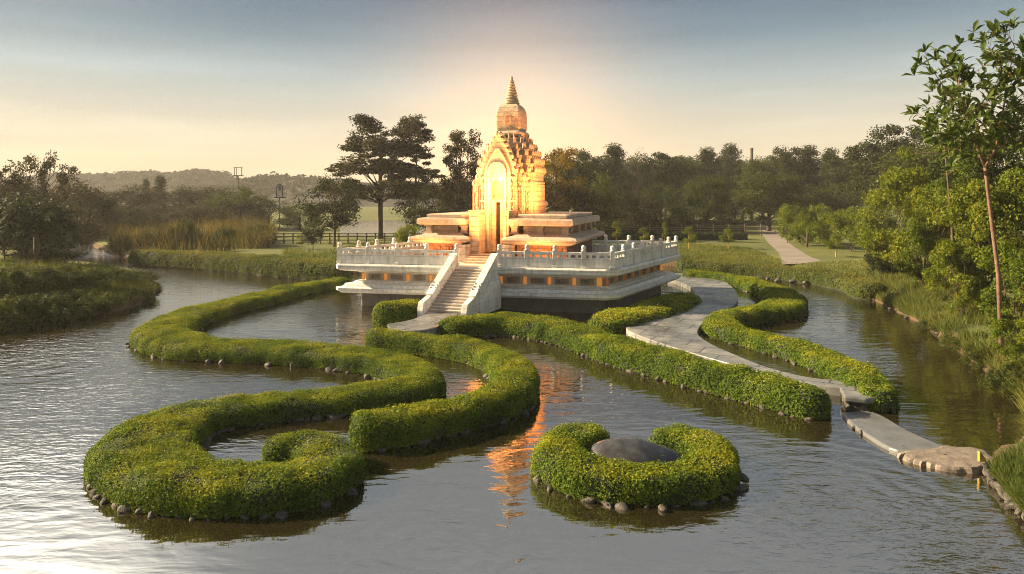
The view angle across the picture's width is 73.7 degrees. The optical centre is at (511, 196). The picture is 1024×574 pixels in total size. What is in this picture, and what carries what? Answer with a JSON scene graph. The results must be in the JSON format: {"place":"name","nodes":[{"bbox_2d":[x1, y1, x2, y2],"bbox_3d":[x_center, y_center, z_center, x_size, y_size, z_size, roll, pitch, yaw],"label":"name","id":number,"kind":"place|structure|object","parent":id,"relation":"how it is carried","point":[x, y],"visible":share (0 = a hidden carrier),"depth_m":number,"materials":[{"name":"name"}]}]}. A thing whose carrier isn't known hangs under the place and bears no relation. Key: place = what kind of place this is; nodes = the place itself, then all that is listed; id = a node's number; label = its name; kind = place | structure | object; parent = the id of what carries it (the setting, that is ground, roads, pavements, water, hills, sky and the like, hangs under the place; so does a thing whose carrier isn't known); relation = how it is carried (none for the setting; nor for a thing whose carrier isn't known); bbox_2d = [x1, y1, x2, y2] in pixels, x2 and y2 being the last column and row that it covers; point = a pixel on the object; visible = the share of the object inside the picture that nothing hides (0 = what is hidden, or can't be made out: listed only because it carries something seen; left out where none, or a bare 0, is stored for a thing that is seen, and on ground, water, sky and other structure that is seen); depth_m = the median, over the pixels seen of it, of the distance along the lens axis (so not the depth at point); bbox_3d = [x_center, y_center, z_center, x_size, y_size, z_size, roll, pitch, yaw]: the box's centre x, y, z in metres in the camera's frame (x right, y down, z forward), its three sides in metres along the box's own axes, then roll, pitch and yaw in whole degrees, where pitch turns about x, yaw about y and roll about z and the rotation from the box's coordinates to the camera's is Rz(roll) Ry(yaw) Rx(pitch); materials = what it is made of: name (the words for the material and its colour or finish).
{"place":"outdoors","nodes":[
{"label":"outdoors","id":0,"kind":"place"},
{"bbox_2d":[0,175,228,204],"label":"hill","id":1,"kind":"structure","parent":0,"point":[172,180],"depth_m":468.88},
{"bbox_2d":[1,168,241,192],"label":"woodland","id":2,"kind":"object","parent":1,"relation":"on","point":[136,177],"visible":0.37,"depth_m":476.98,"materials":[{"name":"green plant"}]},
{"bbox_2d":[340,221,425,234],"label":"pond","id":3,"kind":"structure","parent":0,"point":[372,227],"depth_m":116.18,"materials":[{"name":"black liquid"}]},
{"bbox_2d":[127,180,884,206],"bbox_3d":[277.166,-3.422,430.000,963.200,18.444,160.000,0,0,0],"label":"hill","id":4,"kind":"structure","parent":0,"point":[288,195],"depth_m":360.51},
{"bbox_2d":[0,238,1023,573],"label":"water","id":5,"kind":"structure","parent":0,"point":[834,494],"depth_m":14.95,"materials":[{"name":"black liquid"}]},
{"bbox_2d":[77,276,448,520],"bbox_3d":[-10.248,5.710,28.480,10.824,1.080,33.687,0,0,-20],"label":"hedge","id":6,"kind":"object","parent":5,"relation":"on","point":[160,461],"visible":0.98,"depth_m":16.38,"materials":[{"name":"green plant"}]},
{"bbox_2d":[371,297,418,327],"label":"hedge","id":7,"kind":"object","parent":5,"relation":"on","point":[385,313],"visible":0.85,"depth_m":31.48,"materials":[{"name":"green plant"}]},
{"bbox_2d":[387,312,460,334],"bbox_3d":[-3.748,5.970,30.029,2.261,1.060,5.231,0,0,23],"label":"landing","id":8,"kind":"object","parent":5,"relation":"in","point":[426,323],"visible":0.23,"depth_m":29.02,"materials":[{"name":"stone"}]},
{"bbox_2d":[346,325,542,452],"bbox_3d":[-2.071,5.635,22.221,5.793,1.230,12.192,0,0,-10],"label":"hedge","id":9,"kind":"object","parent":5,"relation":"on","point":[510,389],"visible":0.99,"depth_m":18.16,"materials":[{"name":"green plant"}]},
{"bbox_2d":[417,253,500,316],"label":"stone staircase","id":10,"kind":"structure","parent":5,"relation":"in","point":[451,289],"depth_m":33.55,"materials":[{"name":"white stone"}]},
{"bbox_2d":[336,253,680,312],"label":"temple terrace","id":11,"kind":"structure","parent":5,"relation":"in","point":[575,290],"depth_m":35.89,"materials":[{"name":"white stone"}]},
{"bbox_2d":[343,236,424,254],"bbox_3d":[-6.718,3.050,41.732,0.280,1.160,10.263,0,0,31],"label":"marble railing","id":12,"kind":"object","parent":11,"relation":"on","point":[409,244],"visible":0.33,"depth_m":40.96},
{"bbox_2d":[336,242,459,265],"bbox_3d":[-6.153,3.050,36.557,6.900,1.160,0.280,0,0,12],"label":"marble railing","id":13,"kind":"object","parent":11,"relation":"on","point":[396,257],"visible":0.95,"depth_m":36.47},
{"bbox_2d":[410,76,604,263],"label":"sandstone temple","id":14,"kind":"structure","parent":11,"relation":"on","point":[508,212],"depth_m":39.04,"materials":[{"name":"stone"}]},
{"bbox_2d":[497,244,614,268],"bbox_3d":[2.192,3.050,34.844,6.098,1.160,0.280,0,0,12],"label":"marble railing","id":15,"kind":"object","parent":11,"relation":"on","point":[561,261],"visible":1,"depth_m":34.74,"materials":[{"name":"stone"}]},
{"bbox_2d":[592,235,672,252],"bbox_3d":[3.054,3.050,44.784,14.766,1.160,0.280,0,0,12],"label":"marble railing","id":16,"kind":"object","parent":11,"relation":"on","point":[600,247],"visible":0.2,"depth_m":44.00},
{"bbox_2d":[615,235,678,267],"bbox_3d":[7.783,3.050,38.876,0.280,1.160,10.515,0,0,31],"label":"marble railing","id":17,"kind":"object","parent":11,"relation":"on","point":[645,253],"visible":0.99,"depth_m":38.10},
{"bbox_2d":[523,415,743,506],"bbox_3d":[2.626,5.726,14.819,4.755,1.048,3.567,0,0,0],"label":"hedge","id":18,"kind":"object","parent":5,"relation":"on","point":[564,461],"visible":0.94,"depth_m":13.89,"materials":[{"name":"green plant"}]},
{"bbox_2d":[438,311,833,420],"bbox_3d":[3.775,5.628,25.302,16.692,1.244,4.520,0,0,44],"label":"hedge","id":19,"kind":"object","parent":5,"relation":"on","point":[769,390],"visible":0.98,"depth_m":22.61,"materials":[{"name":"green plant"}]},
{"bbox_2d":[588,437,685,466],"bbox_3d":[2.844,5.742,15.000,2.560,0.839,1.280,0,0,0],"label":"boulder","id":20,"kind":"object","parent":5,"relation":"in","point":[630,449],"visible":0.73,"depth_m":14.76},
{"bbox_2d":[588,291,701,332],"bbox_3d":[7.014,5.704,34.190,2.989,1.093,10.502,0,0,36],"label":"hedge","id":21,"kind":"object","parent":5,"relation":"on","point":[616,320],"visible":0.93,"depth_m":32.49,"materials":[{"name":"green plant"}]},
{"bbox_2d":[682,268,900,412],"bbox_3d":[12.379,5.655,34.342,6.343,1.191,31.148,0,0,11],"label":"hedge","id":22,"kind":"object","parent":5,"relation":"on","point":[778,303],"visible":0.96,"depth_m":27.07,"materials":[{"name":"green plant"}]},
{"bbox_2d":[840,386,875,410],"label":"stone block","id":23,"kind":"structure","parent":5,"relation":"in","point":[853,398],"depth_m":19.14,"materials":[{"name":"stone"}]},
{"bbox_2d":[842,411,940,453],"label":"weir slab","id":24,"kind":"structure","parent":5,"relation":"in","point":[881,431],"depth_m":17.00,"materials":[{"name":"concrete"}]},
{"bbox_2d":[0,207,1023,468],"bbox_3d":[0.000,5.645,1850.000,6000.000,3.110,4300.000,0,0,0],"label":"ground","id":25,"kind":"structure","parent":0,"point":[824,253],"depth_m":70.92,"materials":[{"name":"green plant"}]},
{"bbox_2d":[0,166,33,206],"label":"sparse tree","id":26,"kind":"object","parent":25,"relation":"on","point":[13,175],"visible":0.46,"depth_m":68.17,"materials":[{"name":"green plant"}]},
{"bbox_2d":[0,265,50,299],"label":"shrub","id":27,"kind":"object","parent":25,"relation":"on","point":[16,276],"visible":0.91,"depth_m":33.98,"materials":[{"name":"green plant"}]},
{"bbox_2d":[0,200,53,259],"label":"shrub","id":28,"kind":"object","parent":25,"relation":"on","point":[4,243],"visible":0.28,"depth_m":52.21,"materials":[{"name":"green plant"}]},
{"bbox_2d":[0,292,58,331],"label":"shrub","id":29,"kind":"object","parent":25,"relation":"on","point":[19,304],"visible":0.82,"depth_m":31.30,"materials":[{"name":"green plant"}]},
{"bbox_2d":[2,263,75,296],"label":"shrub","id":30,"kind":"object","parent":25,"relation":"on","point":[47,272],"visible":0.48,"depth_m":35.77,"materials":[{"name":"green plant"}]},
{"bbox_2d":[0,189,82,252],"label":"shrub","id":31,"kind":"object","parent":25,"relation":"on","point":[36,203],"visible":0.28,"depth_m":60.07,"materials":[{"name":"green plant"}]},
{"bbox_2d":[3,150,80,204],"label":"sparse tree","id":32,"kind":"object","parent":25,"relation":"on","point":[61,178],"visible":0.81,"depth_m":69.31,"materials":[{"name":"green plant"}]},
{"bbox_2d":[0,202,86,260],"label":"tree","id":33,"kind":"object","parent":25,"relation":"on","point":[50,220],"visible":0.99,"depth_m":48.15,"materials":[{"name":"green plant"}]},
{"bbox_2d":[2,248,93,265],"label":"shrub","id":34,"kind":"object","parent":25,"relation":"on","point":[45,253],"visible":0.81,"depth_m":49.45,"materials":[{"name":"green plant"}]},
{"bbox_2d":[8,290,92,325],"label":"shrub","id":35,"kind":"object","parent":25,"relation":"on","point":[57,304],"visible":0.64,"depth_m":32.42,"materials":[{"name":"green plant"}]},
{"bbox_2d":[45,263,109,294],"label":"shrub","id":36,"kind":"object","parent":25,"relation":"on","point":[88,278],"visible":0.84,"depth_m":37.12,"materials":[{"name":"green plant"}]},
{"bbox_2d":[0,256,159,325],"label":"weeds","id":37,"kind":"object","parent":25,"relation":"on","point":[145,283],"visible":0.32,"depth_m":40.91,"materials":[{"name":"green plant"}]},
{"bbox_2d":[45,177,134,243],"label":"broadleaf tree","id":38,"kind":"object","parent":25,"relation":"on","point":[91,200],"visible":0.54,"depth_m":87.42,"materials":[{"name":"green plant"}]},
{"bbox_2d":[65,288,127,317],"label":"shrub","id":39,"kind":"object","parent":25,"relation":"on","point":[98,299],"visible":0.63,"depth_m":34.89,"materials":[{"name":"green plant"}]},
{"bbox_2d":[86,266,137,284],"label":"shrub","id":40,"kind":"object","parent":25,"relation":"on","point":[118,276],"visible":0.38,"depth_m":40.35,"materials":[{"name":"green plant"}]},
{"bbox_2d":[71,184,160,228],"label":"broadleaf tree","id":41,"kind":"object","parent":25,"relation":"on","point":[128,193],"visible":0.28,"depth_m":112.55,"materials":[{"name":"green plant"}]},
{"bbox_2d":[93,202,181,227],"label":"broadleaf tree","id":42,"kind":"object","parent":25,"relation":"on","point":[146,212],"visible":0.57,"depth_m":96.35,"materials":[{"name":"green plant"}]},
{"bbox_2d":[117,184,205,219],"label":"broadleaf tree","id":43,"kind":"object","parent":25,"relation":"on","point":[186,196],"visible":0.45,"depth_m":114.06,"materials":[{"name":"green plant"}]},
{"bbox_2d":[103,212,280,254],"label":"reeds","id":44,"kind":"object","parent":25,"relation":"on","point":[121,239],"visible":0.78,"depth_m":70.10,"materials":[{"name":"plant"}]},
{"bbox_2d":[150,202,236,226],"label":"broadleaf tree","id":45,"kind":"object","parent":25,"relation":"on","point":[184,211],"visible":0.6,"depth_m":98.23,"materials":[{"name":"green plant"}]},
{"bbox_2d":[163,185,259,217],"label":"broadleaf tree","id":46,"kind":"object","parent":25,"relation":"on","point":[199,198],"visible":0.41,"depth_m":113.15,"materials":[{"name":"green plant"}]},
{"bbox_2d":[198,186,273,223],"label":"broadleaf tree","id":47,"kind":"object","parent":25,"relation":"on","point":[243,200],"visible":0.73,"depth_m":107.21,"materials":[{"name":"green plant"}]},
{"bbox_2d":[128,248,351,279],"bbox_3d":[-22.177,5.288,55.394,25.228,1.725,4.229,0,0,30],"label":"bank hedge","id":48,"kind":"object","parent":25,"relation":"on","point":[291,266],"visible":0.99,"depth_m":53.76,"materials":[{"name":"green plant"}]},
{"bbox_2d":[243,199,291,225],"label":"broadleaf tree","id":49,"kind":"object","parent":25,"relation":"on","point":[261,211],"visible":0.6,"depth_m":110.34,"materials":[{"name":"green plant"}]},
{"bbox_2d":[274,203,319,229],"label":"broadleaf tree","id":50,"kind":"object","parent":25,"relation":"on","point":[289,215],"visible":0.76,"depth_m":106.60,"materials":[{"name":"green plant"}]},
{"bbox_2d":[291,173,363,246],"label":"tree","id":51,"kind":"object","parent":25,"relation":"on","point":[339,215],"visible":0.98,"depth_m":71.00,"materials":[{"name":"green plant"}]},
{"bbox_2d":[281,241,404,260],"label":"grass","id":52,"kind":"structure","parent":25,"relation":"on","point":[296,251],"depth_m":62.67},
{"bbox_2d":[314,113,446,238],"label":"spreading tree","id":53,"kind":"object","parent":25,"relation":"on","point":[380,166],"visible":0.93,"depth_m":83.76,"materials":[{"name":"green plant"}]},
{"bbox_2d":[382,114,451,235],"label":"spreading tree","id":54,"kind":"object","parent":25,"relation":"on","point":[417,125],"visible":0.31,"depth_m":91.37,"materials":[{"name":"green plant"}]},
{"bbox_2d":[389,185,462,231],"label":"tree","id":55,"kind":"object","parent":25,"relation":"on","point":[421,212],"visible":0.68,"depth_m":77.16,"materials":[{"name":"green plant"}]},
{"bbox_2d":[439,129,482,211],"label":"open tree","id":56,"kind":"object","parent":25,"relation":"on","point":[457,151],"visible":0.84,"depth_m":83.50,"materials":[{"name":"green plant"}]},
{"bbox_2d":[542,147,588,211],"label":"golden tree","id":57,"kind":"object","parent":25,"relation":"on","point":[551,161],"visible":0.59,"depth_m":83.71,"materials":[{"name":"green plant"}]},
{"bbox_2d":[158,171,998,202],"bbox_3d":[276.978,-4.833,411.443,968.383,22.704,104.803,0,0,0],"label":"woodland","id":58,"kind":"object","parent":25,"relation":"on","point":[299,181],"visible":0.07,"depth_m":389.74,"materials":[{"name":"green plant"}]},
{"bbox_2d":[546,184,610,229],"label":"broadleaf tree","id":59,"kind":"object","parent":25,"relation":"on","point":[586,208],"visible":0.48,"depth_m":82.22,"materials":[{"name":"green plant"}]},
{"bbox_2d":[549,148,609,203],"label":"broadleaf tree","id":60,"kind":"object","parent":25,"relation":"on","point":[587,168],"visible":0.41,"depth_m":106.34,"materials":[{"name":"green plant"}]},
{"bbox_2d":[574,171,629,231],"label":"broadleaf tree","id":61,"kind":"object","parent":25,"relation":"on","point":[605,193],"visible":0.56,"depth_m":91.83,"materials":[{"name":"green plant"}]},
{"bbox_2d":[591,142,640,218],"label":"conifer tree","id":62,"kind":"object","parent":25,"relation":"on","point":[614,152],"visible":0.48,"depth_m":121.33,"materials":[{"name":"green plant"}]},
{"bbox_2d":[608,189,666,231],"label":"broadleaf tree","id":63,"kind":"object","parent":25,"relation":"on","point":[639,213],"visible":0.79,"depth_m":96.77,"materials":[{"name":"green plant"}]},
{"bbox_2d":[617,151,684,197],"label":"broadleaf tree","id":64,"kind":"object","parent":25,"relation":"on","point":[652,175],"visible":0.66,"depth_m":127.78,"materials":[{"name":"green plant"}]},
{"bbox_2d":[624,182,696,225],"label":"broadleaf tree","id":65,"kind":"object","parent":25,"relation":"on","point":[672,199],"visible":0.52,"depth_m":101.62,"materials":[{"name":"green plant"}]},
{"bbox_2d":[596,224,744,231],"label":"lawn hedge","id":66,"kind":"object","parent":25,"relation":"on","point":[700,225],"visible":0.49,"depth_m":95.67,"materials":[{"name":"green plant"}]},
{"bbox_2d":[597,231,747,239],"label":"lawn hedge","id":67,"kind":"object","parent":25,"relation":"on","point":[705,235],"visible":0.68,"depth_m":83.61,"materials":[{"name":"green plant"}]},
{"bbox_2d":[652,155,709,209],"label":"broadleaf tree","id":68,"kind":"object","parent":25,"relation":"on","point":[687,169],"visible":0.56,"depth_m":128.98,"materials":[{"name":"green plant"}]},
{"bbox_2d":[682,146,730,217],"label":"conifer tree","id":69,"kind":"object","parent":25,"relation":"on","point":[710,163],"visible":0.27,"depth_m":134.23,"materials":[{"name":"green plant"}]},
{"bbox_2d":[681,174,737,224],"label":"broadleaf tree","id":70,"kind":"object","parent":25,"relation":"on","point":[708,206],"visible":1,"depth_m":98.95,"materials":[{"name":"green plant"}]},
{"bbox_2d":[718,142,751,218],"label":"conifer tree","id":71,"kind":"object","parent":25,"relation":"on","point":[730,163],"visible":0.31,"depth_m":137.14,"materials":[{"name":"green plant"}]},
{"bbox_2d":[726,155,794,224],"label":"broadleaf tree","id":72,"kind":"object","parent":25,"relation":"on","point":[756,165],"visible":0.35,"depth_m":126.96,"materials":[{"name":"green plant"}]},
{"bbox_2d":[730,171,813,230],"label":"broadleaf tree","id":73,"kind":"object","parent":25,"relation":"on","point":[769,204],"visible":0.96,"depth_m":102.85,"materials":[{"name":"green plant"}]},
{"bbox_2d":[678,242,875,279],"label":"grass","id":74,"kind":"structure","parent":25,"relation":"on","point":[746,254],"depth_m":59.27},
{"bbox_2d":[676,258,885,299],"bbox_3d":[19.223,5.530,48.446,5.639,1.240,18.296,0,0,-25],"label":"bank hedge","id":75,"kind":"object","parent":25,"relation":"on","point":[856,286],"visible":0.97,"depth_m":47.80,"materials":[{"name":"green plant"}]},
{"bbox_2d":[772,203,800,242],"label":"shrub","id":76,"kind":"object","parent":25,"relation":"on","point":[787,213],"visible":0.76,"depth_m":77.76,"materials":[{"name":"green plant"}]},
{"bbox_2d":[759,145,818,196],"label":"broadleaf tree","id":77,"kind":"object","parent":25,"relation":"on","point":[785,156],"visible":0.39,"depth_m":129.02,"materials":[{"name":"green plant"}]},
{"bbox_2d":[792,144,823,219],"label":"conifer tree","id":78,"kind":"object","parent":25,"relation":"on","point":[807,153],"visible":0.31,"depth_m":129.25,"materials":[{"name":"green plant"}]},
{"bbox_2d":[803,211,854,244],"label":"shrub","id":79,"kind":"object","parent":25,"relation":"on","point":[819,230],"visible":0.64,"depth_m":69.38,"materials":[{"name":"green plant"}]},
{"bbox_2d":[802,182,871,225],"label":"broadleaf tree","id":80,"kind":"object","parent":25,"relation":"on","point":[831,201],"visible":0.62,"depth_m":103.08,"materials":[{"name":"green plant"}]},
{"bbox_2d":[824,206,861,250],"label":"shrub","id":81,"kind":"object","parent":25,"relation":"on","point":[836,218],"visible":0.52,"depth_m":66.08,"materials":[{"name":"green plant"}]},
{"bbox_2d":[817,155,878,221],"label":"broadleaf tree","id":82,"kind":"object","parent":25,"relation":"on","point":[839,176],"visible":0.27,"depth_m":120.31,"materials":[{"name":"green plant"}]},
{"bbox_2d":[844,203,901,249],"bbox_3d":[32.961,3.152,62.011,4.784,5.311,4.178,0,0,-36],"label":"tree","id":83,"kind":"object","parent":25,"relation":"on","point":[866,220],"visible":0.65,"depth_m":61.53,"materials":[{"name":"green plant"}]},
{"bbox_2d":[863,247,898,275],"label":"shrub","id":84,"kind":"object","parent":25,"relation":"on","point":[878,264],"visible":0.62,"depth_m":44.91,"materials":[{"name":"green plant"}]},
{"bbox_2d":[841,124,932,231],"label":"broadleaf tree","id":85,"kind":"object","parent":25,"relation":"on","point":[874,151],"visible":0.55,"depth_m":96.92,"materials":[{"name":"green plant"}]},
{"bbox_2d":[858,166,957,266],"bbox_3d":[25.151,1.784,43.955,5.518,7.584,5.480,0,0,-1],"label":"leafy tree","id":86,"kind":"object","parent":25,"relation":"on","point":[903,183],"visible":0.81,"depth_m":43.16,"materials":[{"name":"green plant"}]},
{"bbox_2d":[868,144,951,219],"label":"broadleaf tree","id":87,"kind":"object","parent":25,"relation":"on","point":[889,162],"visible":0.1,"depth_m":84.16,"materials":[{"name":"green plant"}]},
{"bbox_2d":[892,207,957,285],"bbox_3d":[22.375,3.080,36.857,3.244,4.983,3.014,0,0,-13],"label":"leafy tree","id":88,"kind":"object","parent":25,"relation":"on","point":[926,229],"visible":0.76,"depth_m":36.55,"materials":[{"name":"green plant"}]},
{"bbox_2d":[892,126,972,294],"bbox_3d":[20.787,0.682,33.201,2.666,8.301,4.074,0,0,-31],"label":"thin tree","id":89,"kind":"object","parent":25,"relation":"on","point":[905,155],"visible":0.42,"depth_m":33.26,"materials":[{"name":"green plant"}]},
{"bbox_2d":[900,176,982,282],"bbox_3d":[23.169,2.197,36.088,4.334,6.532,4.304,0,0,-22],"label":"leafy tree","id":90,"kind":"object","parent":25,"relation":"on","point":[938,188],"visible":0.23,"depth_m":35.81,"materials":[{"name":"green plant"}]},
{"bbox_2d":[897,445,990,473],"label":"stone slab","id":91,"kind":"structure","parent":25,"relation":"on","point":[959,460],"depth_m":15.33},
{"bbox_2d":[870,256,1023,423],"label":"grass","id":92,"kind":"structure","parent":25,"relation":"on","point":[917,299],"depth_m":31.49,"materials":[{"name":"plant"}]},
{"bbox_2d":[899,133,997,242],"bbox_3d":[29.559,0.232,46.076,6.354,9.121,6.798,0,0,8],"label":"leafy tree","id":93,"kind":"object","parent":25,"relation":"on","point":[935,164],"visible":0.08,"depth_m":46.56,"materials":[{"name":"green plant"}]},
{"bbox_2d":[921,232,1000,316],"bbox_3d":[19.829,3.606,30.162,2.793,4.197,3.006,0,0,-34],"label":"leafy tree","id":94,"kind":"object","parent":25,"relation":"on","point":[948,249],"visible":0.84,"depth_m":29.90,"materials":[{"name":"green plant"}]},
{"bbox_2d":[900,7,1023,357],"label":"leaved tree","id":95,"kind":"object","parent":25,"relation":"on","point":[1007,126],"visible":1,"depth_m":22.43,"materials":[{"name":"green plant"}]},
{"bbox_2d":[926,178,1023,303],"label":"leafy tree","id":96,"kind":"object","parent":25,"relation":"on","point":[975,216],"visible":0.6,"depth_m":30.56,"materials":[{"name":"green plant"}]},
{"bbox_2d":[930,141,1023,281],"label":"leafy tree","id":97,"kind":"object","parent":25,"relation":"on","point":[975,160],"visible":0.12,"depth_m":35.15,"materials":[{"name":"green plant"}]},
{"bbox_2d":[956,341,1016,369],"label":"shrub","id":98,"kind":"object","parent":25,"relation":"on","point":[974,356],"visible":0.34,"depth_m":23.94,"materials":[{"name":"green plant"}]},
{"bbox_2d":[971,239,1023,335],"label":"leafy tree","id":99,"kind":"object","parent":25,"relation":"on","point":[1011,269],"visible":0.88,"depth_m":24.34,"materials":[{"name":"green plant"}]},
{"bbox_2d":[977,357,1023,399],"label":"shrub","id":100,"kind":"object","parent":25,"relation":"on","point":[996,380],"visible":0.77,"depth_m":20.66,"materials":[{"name":"green plant"}]},
{"bbox_2d":[979,433,1023,512],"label":"grass","id":101,"kind":"structure","parent":25,"relation":"on","point":[1007,470],"depth_m":13.97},
{"bbox_2d":[987,167,1023,290],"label":"leafy tree","id":102,"kind":"object","parent":25,"relation":"on","point":[1012,204],"visible":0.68,"depth_m":29.99,"materials":[{"name":"green plant"}]},
{"bbox_2d":[988,308,1023,361],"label":"leafy tree","id":103,"kind":"object","parent":25,"relation":"on","point":[1002,329],"visible":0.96,"depth_m":21.66,"materials":[{"name":"green plant"}]},
{"bbox_2d":[0,0,1023,184],"label":"sky","id":104,"kind":"structure","parent":0,"point":[261,87],"materials":[{"name":"blue"}]},
{"bbox_2d":[626,273,845,395],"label":"walkway","id":105,"kind":"structure","parent":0,"point":[681,331],"depth_m":29.46,"materials":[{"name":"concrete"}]},
{"bbox_2d":[754,224,819,263],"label":"path","id":106,"kind":"structure","parent":0,"point":[788,252],"depth_m":68.75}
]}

